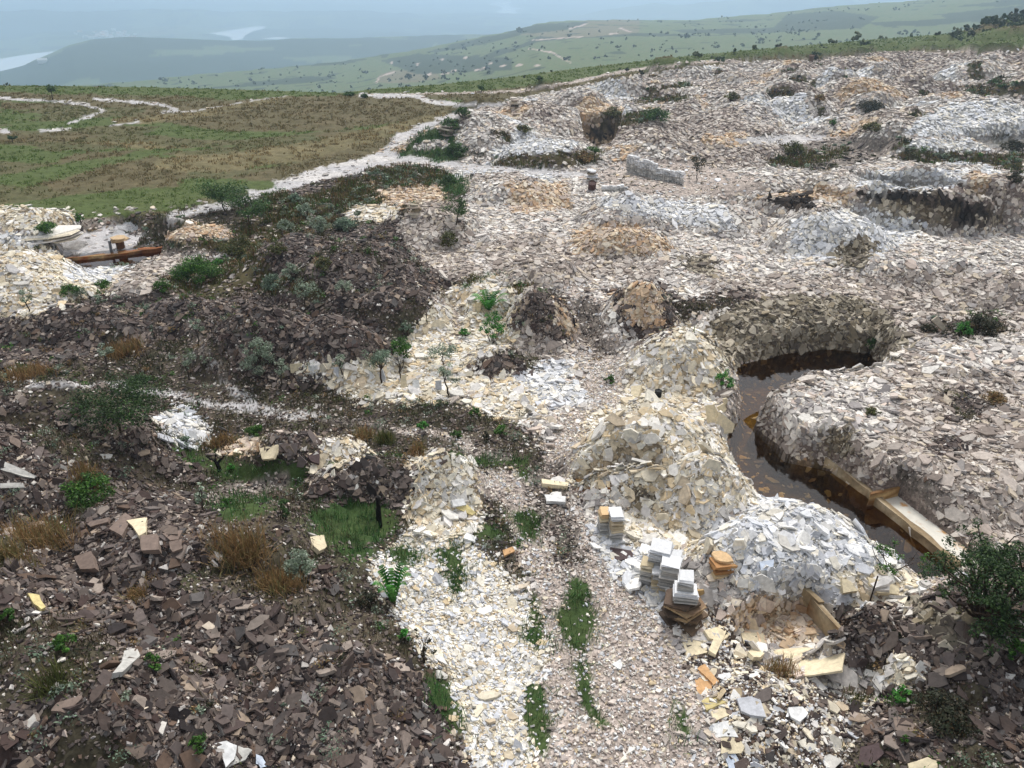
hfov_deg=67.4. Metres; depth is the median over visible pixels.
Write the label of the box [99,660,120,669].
stone slab
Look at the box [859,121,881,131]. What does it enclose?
shrub
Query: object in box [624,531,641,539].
stone slab
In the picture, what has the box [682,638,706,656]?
stone slab
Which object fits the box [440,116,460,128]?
shrub
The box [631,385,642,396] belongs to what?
stone slab
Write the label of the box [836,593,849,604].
stone slab
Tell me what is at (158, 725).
stone chips
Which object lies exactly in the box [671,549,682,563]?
tile stack
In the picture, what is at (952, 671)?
stone slab
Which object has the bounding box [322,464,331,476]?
stone slab
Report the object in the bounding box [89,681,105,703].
stone slab
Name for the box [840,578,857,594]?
stone slab
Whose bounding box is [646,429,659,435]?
stone slab
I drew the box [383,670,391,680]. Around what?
stone slab
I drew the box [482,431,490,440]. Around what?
shrub
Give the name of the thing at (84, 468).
grass tussock
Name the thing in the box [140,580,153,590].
stone slab
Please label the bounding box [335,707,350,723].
stone slab
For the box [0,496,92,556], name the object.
grass tussock
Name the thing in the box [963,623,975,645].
stone slab
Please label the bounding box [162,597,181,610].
stone slab
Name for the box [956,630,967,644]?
stone slab
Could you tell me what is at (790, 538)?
stone slab
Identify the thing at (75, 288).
shrub
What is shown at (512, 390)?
cream rubble
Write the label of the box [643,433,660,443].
stone slab
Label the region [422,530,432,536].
stone slab
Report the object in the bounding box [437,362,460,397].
tree
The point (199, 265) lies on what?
shrub
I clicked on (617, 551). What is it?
stone slab
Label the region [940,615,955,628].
stone slab
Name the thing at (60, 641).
shrub
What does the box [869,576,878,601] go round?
wooden post
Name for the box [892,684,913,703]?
shrub
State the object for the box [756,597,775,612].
stone slab
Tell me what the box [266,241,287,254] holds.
shrub
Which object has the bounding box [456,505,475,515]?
stone slab
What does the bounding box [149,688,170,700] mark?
stone slab
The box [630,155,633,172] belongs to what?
tile stack
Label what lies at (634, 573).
stone slab
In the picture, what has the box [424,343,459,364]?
tree
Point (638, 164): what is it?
tile stack
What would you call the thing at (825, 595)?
stone slab
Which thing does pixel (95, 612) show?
stone slab
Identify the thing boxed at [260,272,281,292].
shrub
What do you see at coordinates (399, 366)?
bare sapling
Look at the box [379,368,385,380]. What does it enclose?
stone slab
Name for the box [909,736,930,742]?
stone slab
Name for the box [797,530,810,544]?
stone slab
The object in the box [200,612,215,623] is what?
stone slab
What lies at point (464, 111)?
shrub
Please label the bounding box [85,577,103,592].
stone slab
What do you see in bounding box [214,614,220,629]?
stone slab
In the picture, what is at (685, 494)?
stone slab
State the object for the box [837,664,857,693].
stone slab
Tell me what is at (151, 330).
sapling
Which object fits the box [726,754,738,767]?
stone slab
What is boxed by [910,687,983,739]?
shrub
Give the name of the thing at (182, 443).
stone slab
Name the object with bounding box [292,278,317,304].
tree
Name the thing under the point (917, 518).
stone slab
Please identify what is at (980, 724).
stone slab
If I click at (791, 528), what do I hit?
stone slab
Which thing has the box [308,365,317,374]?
stone slab
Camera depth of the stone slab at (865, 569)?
18.13 m
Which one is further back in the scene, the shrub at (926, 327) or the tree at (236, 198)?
the tree at (236, 198)
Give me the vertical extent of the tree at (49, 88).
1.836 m
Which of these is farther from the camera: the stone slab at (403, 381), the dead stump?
the stone slab at (403, 381)
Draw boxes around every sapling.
[149,324,156,338]
[191,390,201,405]
[199,355,212,367]
[390,355,404,378]
[413,628,436,662]
[468,150,485,164]
[872,538,931,574]
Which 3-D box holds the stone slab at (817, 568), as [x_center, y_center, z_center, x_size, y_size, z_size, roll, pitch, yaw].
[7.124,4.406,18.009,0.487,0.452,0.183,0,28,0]
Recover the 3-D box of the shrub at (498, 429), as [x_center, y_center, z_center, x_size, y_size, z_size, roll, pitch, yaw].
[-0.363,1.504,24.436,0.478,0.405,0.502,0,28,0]
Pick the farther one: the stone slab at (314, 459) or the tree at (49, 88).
the tree at (49, 88)
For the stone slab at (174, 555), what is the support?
on the ground at (910, 494)
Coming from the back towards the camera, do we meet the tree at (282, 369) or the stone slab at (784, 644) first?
the tree at (282, 369)
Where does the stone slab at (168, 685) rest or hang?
on the ground at (910, 494)
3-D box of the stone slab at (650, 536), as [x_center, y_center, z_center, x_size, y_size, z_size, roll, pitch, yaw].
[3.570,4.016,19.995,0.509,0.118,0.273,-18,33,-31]
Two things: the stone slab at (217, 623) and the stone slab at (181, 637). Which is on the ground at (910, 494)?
the stone slab at (181, 637)
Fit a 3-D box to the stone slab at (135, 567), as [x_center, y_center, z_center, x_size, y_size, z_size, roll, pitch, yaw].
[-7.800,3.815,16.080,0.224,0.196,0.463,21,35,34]
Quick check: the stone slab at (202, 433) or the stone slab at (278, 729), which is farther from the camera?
the stone slab at (202, 433)
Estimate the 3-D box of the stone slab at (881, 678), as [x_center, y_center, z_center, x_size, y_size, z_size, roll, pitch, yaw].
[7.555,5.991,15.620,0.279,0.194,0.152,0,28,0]
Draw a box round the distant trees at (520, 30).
[122,0,1006,91]
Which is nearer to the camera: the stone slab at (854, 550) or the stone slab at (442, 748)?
the stone slab at (442, 748)
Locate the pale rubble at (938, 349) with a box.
[0,53,1023,763]
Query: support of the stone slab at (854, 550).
on the ground at (910, 494)
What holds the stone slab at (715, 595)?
on the ground at (910, 494)
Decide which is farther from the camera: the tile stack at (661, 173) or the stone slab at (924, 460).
the tile stack at (661, 173)
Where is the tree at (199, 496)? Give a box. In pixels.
[194,482,206,510]
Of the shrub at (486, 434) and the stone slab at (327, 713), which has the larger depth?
the shrub at (486, 434)
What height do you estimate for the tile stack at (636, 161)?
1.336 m
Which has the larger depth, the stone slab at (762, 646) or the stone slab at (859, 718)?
the stone slab at (762, 646)
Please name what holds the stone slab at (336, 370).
on the ground at (910, 494)
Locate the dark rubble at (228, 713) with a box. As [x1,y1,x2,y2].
[0,61,1023,767]
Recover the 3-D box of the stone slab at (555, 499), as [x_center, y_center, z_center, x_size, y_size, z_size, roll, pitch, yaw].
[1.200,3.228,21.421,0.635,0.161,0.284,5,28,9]
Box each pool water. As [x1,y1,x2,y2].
[74,252,160,267]
[727,350,949,576]
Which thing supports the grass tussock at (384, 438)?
on the ground at (910, 494)
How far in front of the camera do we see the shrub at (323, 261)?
32.93 m
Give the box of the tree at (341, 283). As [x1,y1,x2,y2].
[334,279,352,296]
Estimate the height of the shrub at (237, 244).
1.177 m
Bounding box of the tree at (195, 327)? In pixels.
[188,318,203,343]
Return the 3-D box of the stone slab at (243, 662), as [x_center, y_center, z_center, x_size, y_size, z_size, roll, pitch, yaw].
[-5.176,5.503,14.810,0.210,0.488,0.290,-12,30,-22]
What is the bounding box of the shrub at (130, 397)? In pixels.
[53,368,173,437]
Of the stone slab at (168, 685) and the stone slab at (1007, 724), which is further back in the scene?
the stone slab at (1007, 724)
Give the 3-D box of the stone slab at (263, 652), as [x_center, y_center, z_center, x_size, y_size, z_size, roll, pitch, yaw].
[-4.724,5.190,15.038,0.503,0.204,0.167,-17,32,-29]
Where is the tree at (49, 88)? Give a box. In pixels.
[46,84,57,99]
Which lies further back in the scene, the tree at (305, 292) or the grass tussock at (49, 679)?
the tree at (305, 292)
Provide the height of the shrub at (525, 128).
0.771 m
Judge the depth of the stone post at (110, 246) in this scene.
42.13 m
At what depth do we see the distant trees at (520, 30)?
602.60 m
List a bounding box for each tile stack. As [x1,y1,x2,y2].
[597,506,608,533]
[607,507,624,541]
[626,154,629,172]
[628,155,632,172]
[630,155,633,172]
[632,155,637,173]
[634,157,639,174]
[637,161,640,175]
[638,555,653,585]
[639,161,642,175]
[641,159,644,176]
[643,159,647,176]
[646,160,650,176]
[647,537,673,565]
[648,161,653,177]
[650,162,654,178]
[651,566,660,590]
[652,163,657,178]
[656,555,682,593]
[660,168,664,179]
[664,169,669,181]
[669,170,674,182]
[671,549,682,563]
[672,580,698,604]
[677,170,680,183]
[677,569,694,592]
[679,171,684,185]
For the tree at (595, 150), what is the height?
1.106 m
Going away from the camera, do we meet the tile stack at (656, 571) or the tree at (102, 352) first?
the tile stack at (656, 571)
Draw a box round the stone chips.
[0,189,1023,767]
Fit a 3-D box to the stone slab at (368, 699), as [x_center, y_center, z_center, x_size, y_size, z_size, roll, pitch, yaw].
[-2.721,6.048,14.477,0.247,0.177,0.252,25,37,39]
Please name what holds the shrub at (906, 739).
on the ground at (910, 494)
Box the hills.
[0,0,1023,92]
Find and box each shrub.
[0,607,14,622]
[33,221,57,233]
[49,633,76,652]
[53,368,173,437]
[59,283,81,297]
[59,471,116,509]
[73,213,84,222]
[94,279,111,288]
[125,373,152,387]
[143,652,161,670]
[152,278,171,292]
[168,254,221,283]
[180,436,190,445]
[186,732,206,754]
[211,257,223,264]
[217,234,261,257]
[219,497,232,505]
[226,463,234,469]
[239,336,275,378]
[243,424,262,436]
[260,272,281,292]
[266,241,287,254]
[273,498,289,520]
[277,218,294,229]
[280,262,300,278]
[281,548,317,579]
[287,192,303,203]
[296,202,314,217]
[306,215,331,233]
[314,256,331,270]
[332,215,358,231]
[342,91,353,95]
[357,589,376,608]
[360,93,368,97]
[390,335,411,357]
[397,628,410,641]
[399,322,413,336]
[416,421,428,428]
[439,230,458,246]
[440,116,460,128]
[440,173,457,184]
[445,143,468,156]
[450,430,462,437]
[452,106,470,117]
[458,328,470,336]
[469,407,480,416]
[478,310,505,343]
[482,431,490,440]
[493,424,507,434]
[517,124,532,132]
[575,150,593,162]
[601,106,622,118]
[603,374,614,383]
[639,107,670,121]
[715,368,734,388]
[724,91,739,101]
[783,140,807,155]
[815,94,825,100]
[829,119,836,125]
[855,99,884,112]
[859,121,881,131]
[865,337,875,353]
[866,407,881,415]
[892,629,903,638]
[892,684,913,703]
[900,734,909,744]
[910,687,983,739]
[914,518,1023,656]
[919,322,937,332]
[955,321,973,335]
[962,311,1001,337]
[979,390,1007,405]
[987,79,1001,83]
[1000,139,1023,151]
[1005,637,1023,662]
[1006,171,1023,183]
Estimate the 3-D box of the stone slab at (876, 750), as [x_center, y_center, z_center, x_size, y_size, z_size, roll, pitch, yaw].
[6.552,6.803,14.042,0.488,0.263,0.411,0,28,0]
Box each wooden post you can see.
[376,496,382,527]
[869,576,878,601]
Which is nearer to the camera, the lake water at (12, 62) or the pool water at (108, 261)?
the pool water at (108, 261)
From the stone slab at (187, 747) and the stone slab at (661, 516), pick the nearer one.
the stone slab at (187, 747)
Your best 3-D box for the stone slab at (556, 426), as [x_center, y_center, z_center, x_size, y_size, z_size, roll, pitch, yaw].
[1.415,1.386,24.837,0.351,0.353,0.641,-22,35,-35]
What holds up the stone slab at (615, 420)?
on the cream rubble at (512, 390)
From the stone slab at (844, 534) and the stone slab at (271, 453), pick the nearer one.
the stone slab at (844, 534)
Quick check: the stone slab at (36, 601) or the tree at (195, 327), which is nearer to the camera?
the stone slab at (36, 601)
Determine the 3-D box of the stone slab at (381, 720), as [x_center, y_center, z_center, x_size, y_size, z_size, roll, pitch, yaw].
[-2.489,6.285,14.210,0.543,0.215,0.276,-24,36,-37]
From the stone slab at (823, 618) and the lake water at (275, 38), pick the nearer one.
the stone slab at (823, 618)
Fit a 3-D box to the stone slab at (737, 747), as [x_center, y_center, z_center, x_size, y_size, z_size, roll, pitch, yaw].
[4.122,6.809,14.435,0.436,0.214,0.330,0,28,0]
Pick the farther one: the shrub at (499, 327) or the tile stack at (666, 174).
the tile stack at (666, 174)
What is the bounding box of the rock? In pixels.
[22,225,83,244]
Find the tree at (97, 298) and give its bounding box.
[92,295,102,309]
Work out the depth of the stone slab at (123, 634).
14.34 m
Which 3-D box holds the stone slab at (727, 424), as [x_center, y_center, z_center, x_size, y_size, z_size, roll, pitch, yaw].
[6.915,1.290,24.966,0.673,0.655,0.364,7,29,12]
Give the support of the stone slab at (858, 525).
on the ground at (910, 494)
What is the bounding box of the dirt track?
[0,43,1023,767]
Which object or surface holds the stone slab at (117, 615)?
on the ground at (910, 494)
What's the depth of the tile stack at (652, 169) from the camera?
55.61 m
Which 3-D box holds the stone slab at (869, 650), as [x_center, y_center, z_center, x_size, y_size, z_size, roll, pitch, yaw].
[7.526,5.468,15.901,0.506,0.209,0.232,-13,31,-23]
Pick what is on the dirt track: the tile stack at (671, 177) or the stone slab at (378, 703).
the tile stack at (671, 177)
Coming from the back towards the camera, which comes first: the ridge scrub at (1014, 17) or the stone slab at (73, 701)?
the ridge scrub at (1014, 17)
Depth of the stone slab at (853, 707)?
15.07 m
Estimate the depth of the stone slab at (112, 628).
14.40 m
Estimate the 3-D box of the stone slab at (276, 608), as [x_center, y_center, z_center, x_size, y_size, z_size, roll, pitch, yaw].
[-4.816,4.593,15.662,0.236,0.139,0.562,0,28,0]
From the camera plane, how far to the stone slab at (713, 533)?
18.67 m
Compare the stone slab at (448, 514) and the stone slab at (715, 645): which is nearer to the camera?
the stone slab at (715, 645)
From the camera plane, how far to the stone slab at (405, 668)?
15.32 m
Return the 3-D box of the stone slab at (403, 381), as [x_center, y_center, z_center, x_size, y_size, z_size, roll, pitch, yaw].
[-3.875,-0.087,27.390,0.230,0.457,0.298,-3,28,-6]
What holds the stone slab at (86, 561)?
on the stone chips
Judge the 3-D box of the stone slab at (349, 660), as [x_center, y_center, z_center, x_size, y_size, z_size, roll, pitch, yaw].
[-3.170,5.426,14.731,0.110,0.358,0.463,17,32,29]
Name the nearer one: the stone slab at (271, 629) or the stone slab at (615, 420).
the stone slab at (271, 629)
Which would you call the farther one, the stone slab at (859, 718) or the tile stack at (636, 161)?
the tile stack at (636, 161)
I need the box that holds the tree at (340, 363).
[332,353,345,377]
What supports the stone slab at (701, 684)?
on the ground at (910, 494)
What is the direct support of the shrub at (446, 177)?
on the ground at (910, 494)
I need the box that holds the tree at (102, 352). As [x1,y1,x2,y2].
[97,342,114,364]
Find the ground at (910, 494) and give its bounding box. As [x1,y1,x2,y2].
[0,40,1023,767]
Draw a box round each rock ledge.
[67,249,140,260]
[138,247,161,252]
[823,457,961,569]
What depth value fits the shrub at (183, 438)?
23.56 m
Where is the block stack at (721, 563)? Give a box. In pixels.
[709,551,737,578]
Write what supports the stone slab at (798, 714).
on the stone chips
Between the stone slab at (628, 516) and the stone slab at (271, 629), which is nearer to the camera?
the stone slab at (271, 629)
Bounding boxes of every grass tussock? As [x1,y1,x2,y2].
[0,358,62,385]
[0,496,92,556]
[0,531,49,569]
[13,653,93,705]
[57,452,127,494]
[99,332,150,362]
[112,569,157,609]
[181,505,285,580]
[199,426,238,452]
[247,553,311,599]
[349,420,377,442]
[372,425,398,445]
[401,441,427,456]
[757,652,804,687]
[840,681,878,705]
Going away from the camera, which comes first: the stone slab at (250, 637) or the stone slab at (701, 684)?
the stone slab at (250, 637)
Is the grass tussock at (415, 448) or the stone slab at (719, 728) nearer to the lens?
the stone slab at (719, 728)
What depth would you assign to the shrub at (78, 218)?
44.72 m
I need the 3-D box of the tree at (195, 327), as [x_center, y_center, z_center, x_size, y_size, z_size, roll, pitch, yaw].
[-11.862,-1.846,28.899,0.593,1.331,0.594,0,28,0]
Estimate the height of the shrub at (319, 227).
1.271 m
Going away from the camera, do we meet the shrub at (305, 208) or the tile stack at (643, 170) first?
the shrub at (305, 208)
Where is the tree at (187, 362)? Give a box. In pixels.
[182,351,195,379]
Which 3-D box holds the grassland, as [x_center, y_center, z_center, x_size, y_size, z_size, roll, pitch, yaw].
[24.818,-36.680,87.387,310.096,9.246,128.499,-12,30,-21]
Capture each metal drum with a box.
[115,242,124,249]
[588,181,595,189]
[655,389,661,397]
[808,54,814,61]
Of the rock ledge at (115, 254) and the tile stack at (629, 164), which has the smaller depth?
the rock ledge at (115, 254)
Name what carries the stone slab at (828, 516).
on the pale rubble at (938, 349)
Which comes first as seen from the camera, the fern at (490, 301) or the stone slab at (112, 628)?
the stone slab at (112, 628)
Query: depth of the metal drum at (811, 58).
124.64 m
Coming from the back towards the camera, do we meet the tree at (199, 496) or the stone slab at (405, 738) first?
the tree at (199, 496)
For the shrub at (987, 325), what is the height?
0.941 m
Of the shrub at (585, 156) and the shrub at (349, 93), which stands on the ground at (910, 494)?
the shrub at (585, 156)
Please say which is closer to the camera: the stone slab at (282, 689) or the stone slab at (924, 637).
the stone slab at (282, 689)
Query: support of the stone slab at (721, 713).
on the ground at (910, 494)
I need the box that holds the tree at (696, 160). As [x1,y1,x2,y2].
[689,155,707,180]
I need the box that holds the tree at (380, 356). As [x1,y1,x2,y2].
[361,348,390,383]
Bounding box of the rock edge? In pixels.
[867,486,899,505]
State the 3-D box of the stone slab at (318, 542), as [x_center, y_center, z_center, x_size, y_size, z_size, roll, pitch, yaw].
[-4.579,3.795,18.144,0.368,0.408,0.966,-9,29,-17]
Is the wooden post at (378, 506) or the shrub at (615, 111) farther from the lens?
the shrub at (615, 111)
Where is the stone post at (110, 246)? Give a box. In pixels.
[108,241,112,250]
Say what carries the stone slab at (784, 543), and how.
on the ground at (910, 494)
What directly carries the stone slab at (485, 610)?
on the ground at (910, 494)
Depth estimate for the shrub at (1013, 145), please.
62.86 m
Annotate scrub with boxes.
[0,67,1023,767]
[5,8,1023,84]
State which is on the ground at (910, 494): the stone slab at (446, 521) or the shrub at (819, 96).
the shrub at (819, 96)
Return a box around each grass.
[172,432,700,760]
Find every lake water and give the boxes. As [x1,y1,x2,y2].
[0,51,52,70]
[209,26,265,39]
[263,37,285,38]
[490,1,522,12]
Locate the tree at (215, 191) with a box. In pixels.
[191,176,248,210]
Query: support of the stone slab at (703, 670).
on the ground at (910, 494)
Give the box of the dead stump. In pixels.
[206,454,224,471]
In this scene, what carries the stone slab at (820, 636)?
on the ground at (910, 494)
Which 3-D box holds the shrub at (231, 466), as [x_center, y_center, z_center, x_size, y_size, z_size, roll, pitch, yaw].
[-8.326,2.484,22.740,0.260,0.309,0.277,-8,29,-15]
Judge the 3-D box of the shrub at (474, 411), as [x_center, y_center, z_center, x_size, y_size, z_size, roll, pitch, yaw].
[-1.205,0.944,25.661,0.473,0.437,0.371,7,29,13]
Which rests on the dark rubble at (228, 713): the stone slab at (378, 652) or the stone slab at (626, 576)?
the stone slab at (378, 652)
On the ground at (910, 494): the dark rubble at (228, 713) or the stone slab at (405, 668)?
the dark rubble at (228, 713)
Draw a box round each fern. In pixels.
[372,562,410,606]
[470,289,508,309]
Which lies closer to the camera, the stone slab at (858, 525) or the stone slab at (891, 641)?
the stone slab at (891, 641)
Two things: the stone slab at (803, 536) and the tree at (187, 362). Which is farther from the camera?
the tree at (187, 362)
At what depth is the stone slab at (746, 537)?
18.07 m
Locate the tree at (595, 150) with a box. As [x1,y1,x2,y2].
[587,146,600,158]
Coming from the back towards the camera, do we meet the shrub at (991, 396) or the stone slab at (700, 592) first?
the shrub at (991, 396)
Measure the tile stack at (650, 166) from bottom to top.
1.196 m
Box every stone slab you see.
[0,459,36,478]
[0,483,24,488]
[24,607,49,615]
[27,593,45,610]
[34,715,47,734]
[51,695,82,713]
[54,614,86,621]
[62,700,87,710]
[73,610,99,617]
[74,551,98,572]
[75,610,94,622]
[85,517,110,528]
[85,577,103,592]
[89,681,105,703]
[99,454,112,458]
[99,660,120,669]
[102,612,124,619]
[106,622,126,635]
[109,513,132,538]
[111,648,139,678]
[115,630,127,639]
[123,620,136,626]
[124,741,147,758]
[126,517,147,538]
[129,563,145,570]
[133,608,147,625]
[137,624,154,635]
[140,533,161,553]
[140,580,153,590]
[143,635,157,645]
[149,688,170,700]
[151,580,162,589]
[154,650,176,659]
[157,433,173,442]
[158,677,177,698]
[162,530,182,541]
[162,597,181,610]
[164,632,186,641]
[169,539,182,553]
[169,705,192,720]
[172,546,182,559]
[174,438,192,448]
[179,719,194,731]
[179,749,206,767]
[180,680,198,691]
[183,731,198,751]
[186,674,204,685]
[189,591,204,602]
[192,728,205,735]
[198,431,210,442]
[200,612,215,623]
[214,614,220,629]
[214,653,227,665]
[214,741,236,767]
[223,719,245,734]
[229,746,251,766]
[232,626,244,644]
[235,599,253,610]
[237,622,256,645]
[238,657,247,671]
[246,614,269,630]
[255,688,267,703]
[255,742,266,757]
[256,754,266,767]
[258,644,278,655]
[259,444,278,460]
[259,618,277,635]
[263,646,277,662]
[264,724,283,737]
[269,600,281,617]
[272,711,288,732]
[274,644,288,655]
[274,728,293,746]
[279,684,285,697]
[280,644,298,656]
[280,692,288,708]
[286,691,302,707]
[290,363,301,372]
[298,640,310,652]
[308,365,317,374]
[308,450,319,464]
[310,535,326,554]
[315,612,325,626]
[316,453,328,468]
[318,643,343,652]
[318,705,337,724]
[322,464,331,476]
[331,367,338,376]
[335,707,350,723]
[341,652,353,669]
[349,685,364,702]
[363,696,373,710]
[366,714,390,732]
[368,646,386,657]
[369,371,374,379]
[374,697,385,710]
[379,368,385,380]
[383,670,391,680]
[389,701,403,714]
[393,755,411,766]
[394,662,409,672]
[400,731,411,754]
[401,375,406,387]
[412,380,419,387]
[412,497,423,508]
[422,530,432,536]
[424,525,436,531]
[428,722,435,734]
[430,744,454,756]
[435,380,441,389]
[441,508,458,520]
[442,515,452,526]
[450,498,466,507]
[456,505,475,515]
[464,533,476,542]
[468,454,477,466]
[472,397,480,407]
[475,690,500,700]
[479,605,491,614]
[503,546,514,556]
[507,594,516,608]
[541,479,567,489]
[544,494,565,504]
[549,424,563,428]
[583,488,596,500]
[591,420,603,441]
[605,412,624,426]
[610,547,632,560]
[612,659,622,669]
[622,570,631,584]
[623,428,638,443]
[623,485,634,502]
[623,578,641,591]
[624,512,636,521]
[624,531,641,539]
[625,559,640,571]
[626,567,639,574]
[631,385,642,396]
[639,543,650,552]
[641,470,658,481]
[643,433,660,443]
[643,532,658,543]
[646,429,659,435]
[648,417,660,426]
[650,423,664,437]
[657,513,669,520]
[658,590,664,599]
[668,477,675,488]
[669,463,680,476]
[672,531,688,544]
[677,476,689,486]
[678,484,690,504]
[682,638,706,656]
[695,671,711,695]
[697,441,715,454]
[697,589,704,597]
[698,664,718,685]
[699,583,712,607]
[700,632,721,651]
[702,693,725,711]
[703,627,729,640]
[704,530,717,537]
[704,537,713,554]
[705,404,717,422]
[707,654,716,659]
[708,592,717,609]
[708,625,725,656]
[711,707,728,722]
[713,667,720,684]
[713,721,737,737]
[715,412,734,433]
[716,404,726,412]
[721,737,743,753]
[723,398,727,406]
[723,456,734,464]
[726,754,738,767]
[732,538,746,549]
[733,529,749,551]
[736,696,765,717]
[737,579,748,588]
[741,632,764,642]
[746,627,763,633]
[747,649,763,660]
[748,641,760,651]
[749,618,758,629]
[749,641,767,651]
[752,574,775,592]
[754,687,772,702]
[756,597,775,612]
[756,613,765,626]
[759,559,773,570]
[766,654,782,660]
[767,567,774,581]
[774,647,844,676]
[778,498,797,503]
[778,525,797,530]
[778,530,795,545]
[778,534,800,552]
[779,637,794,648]
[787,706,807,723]
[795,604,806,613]
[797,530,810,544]
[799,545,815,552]
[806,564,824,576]
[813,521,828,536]
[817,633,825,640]
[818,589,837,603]
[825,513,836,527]
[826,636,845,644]
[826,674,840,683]
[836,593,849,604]
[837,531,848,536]
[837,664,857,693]
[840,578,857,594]
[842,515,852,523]
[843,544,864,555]
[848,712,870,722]
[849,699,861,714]
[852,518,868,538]
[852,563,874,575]
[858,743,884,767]
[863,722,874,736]
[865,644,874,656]
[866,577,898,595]
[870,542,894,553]
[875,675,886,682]
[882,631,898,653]
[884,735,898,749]
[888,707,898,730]
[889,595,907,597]
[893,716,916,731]
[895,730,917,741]
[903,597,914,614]
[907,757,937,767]
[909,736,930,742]
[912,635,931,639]
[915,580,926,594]
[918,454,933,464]
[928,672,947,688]
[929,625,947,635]
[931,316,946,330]
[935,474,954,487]
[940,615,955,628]
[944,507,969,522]
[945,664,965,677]
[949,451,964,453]
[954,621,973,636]
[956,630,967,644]
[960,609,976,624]
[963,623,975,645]
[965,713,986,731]
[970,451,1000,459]
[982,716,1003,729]
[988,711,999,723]
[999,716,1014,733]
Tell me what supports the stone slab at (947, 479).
on the ground at (910, 494)
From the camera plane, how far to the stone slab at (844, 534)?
19.10 m
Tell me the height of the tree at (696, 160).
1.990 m
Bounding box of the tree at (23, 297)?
[19,288,32,311]
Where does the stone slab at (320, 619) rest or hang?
on the ground at (910, 494)
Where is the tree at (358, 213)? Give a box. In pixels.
[354,210,360,220]
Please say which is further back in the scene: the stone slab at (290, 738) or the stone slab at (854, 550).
the stone slab at (854, 550)
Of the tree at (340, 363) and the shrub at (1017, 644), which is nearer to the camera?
the shrub at (1017, 644)
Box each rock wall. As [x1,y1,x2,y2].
[801,587,824,606]
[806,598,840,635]
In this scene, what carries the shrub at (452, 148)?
on the ground at (910, 494)
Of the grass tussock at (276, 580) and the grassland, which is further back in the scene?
the grassland
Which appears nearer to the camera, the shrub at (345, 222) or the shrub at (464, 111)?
the shrub at (345, 222)
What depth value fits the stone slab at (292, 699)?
14.08 m
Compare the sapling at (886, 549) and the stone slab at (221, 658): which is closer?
the stone slab at (221, 658)
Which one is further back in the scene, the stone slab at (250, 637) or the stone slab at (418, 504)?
the stone slab at (418, 504)
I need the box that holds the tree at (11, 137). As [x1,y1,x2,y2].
[7,135,17,141]
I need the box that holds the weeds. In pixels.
[0,132,1023,767]
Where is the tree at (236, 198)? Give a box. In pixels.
[224,188,272,223]
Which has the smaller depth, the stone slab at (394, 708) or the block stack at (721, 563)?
the stone slab at (394, 708)
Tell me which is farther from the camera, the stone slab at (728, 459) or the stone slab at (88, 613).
the stone slab at (728, 459)
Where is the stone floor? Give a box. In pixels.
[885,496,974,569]
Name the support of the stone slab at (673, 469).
on the cream rubble at (512, 390)
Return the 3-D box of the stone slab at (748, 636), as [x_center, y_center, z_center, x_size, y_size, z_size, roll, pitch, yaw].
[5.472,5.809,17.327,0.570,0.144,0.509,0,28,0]
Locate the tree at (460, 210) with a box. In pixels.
[440,195,468,225]
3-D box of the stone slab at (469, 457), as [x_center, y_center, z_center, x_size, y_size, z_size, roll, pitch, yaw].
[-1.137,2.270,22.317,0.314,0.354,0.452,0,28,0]
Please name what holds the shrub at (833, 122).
on the ground at (910, 494)
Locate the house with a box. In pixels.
[37,58,47,63]
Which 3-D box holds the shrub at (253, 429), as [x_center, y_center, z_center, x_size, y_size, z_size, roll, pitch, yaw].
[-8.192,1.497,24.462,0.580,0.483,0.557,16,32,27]
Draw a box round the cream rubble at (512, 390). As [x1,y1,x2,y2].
[0,48,1019,767]
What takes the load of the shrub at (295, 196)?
on the ground at (910, 494)
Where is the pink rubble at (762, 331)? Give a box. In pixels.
[0,49,1023,650]
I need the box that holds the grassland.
[0,20,1023,217]
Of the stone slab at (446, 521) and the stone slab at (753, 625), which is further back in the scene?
the stone slab at (446, 521)
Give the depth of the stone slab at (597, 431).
22.41 m
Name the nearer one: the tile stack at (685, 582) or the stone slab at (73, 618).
the stone slab at (73, 618)
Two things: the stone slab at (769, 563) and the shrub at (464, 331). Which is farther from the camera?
the shrub at (464, 331)
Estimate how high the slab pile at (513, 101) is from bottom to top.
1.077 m
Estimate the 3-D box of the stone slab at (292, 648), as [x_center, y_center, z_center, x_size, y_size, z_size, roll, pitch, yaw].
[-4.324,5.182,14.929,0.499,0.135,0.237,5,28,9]
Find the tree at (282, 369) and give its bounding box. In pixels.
[274,358,289,386]
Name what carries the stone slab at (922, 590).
on the stone chips
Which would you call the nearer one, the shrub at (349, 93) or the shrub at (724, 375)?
the shrub at (724, 375)
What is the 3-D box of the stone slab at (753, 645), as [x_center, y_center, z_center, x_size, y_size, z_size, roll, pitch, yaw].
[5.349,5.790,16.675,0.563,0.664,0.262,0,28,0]
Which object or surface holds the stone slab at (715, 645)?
on the stone slab at (709, 635)
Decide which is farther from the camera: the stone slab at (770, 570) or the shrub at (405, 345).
the shrub at (405, 345)
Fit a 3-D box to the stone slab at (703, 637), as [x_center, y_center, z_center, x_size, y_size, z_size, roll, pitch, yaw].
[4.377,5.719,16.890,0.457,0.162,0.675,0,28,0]
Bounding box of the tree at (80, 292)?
[72,288,87,297]
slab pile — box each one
[110,235,128,242]
[408,203,420,217]
[438,124,462,136]
[509,97,521,106]
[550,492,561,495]
[551,475,565,489]
[586,169,597,180]
[659,588,708,637]
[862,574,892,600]
[918,580,931,589]
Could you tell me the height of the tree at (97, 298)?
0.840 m
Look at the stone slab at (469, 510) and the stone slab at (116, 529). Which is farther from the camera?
the stone slab at (469, 510)

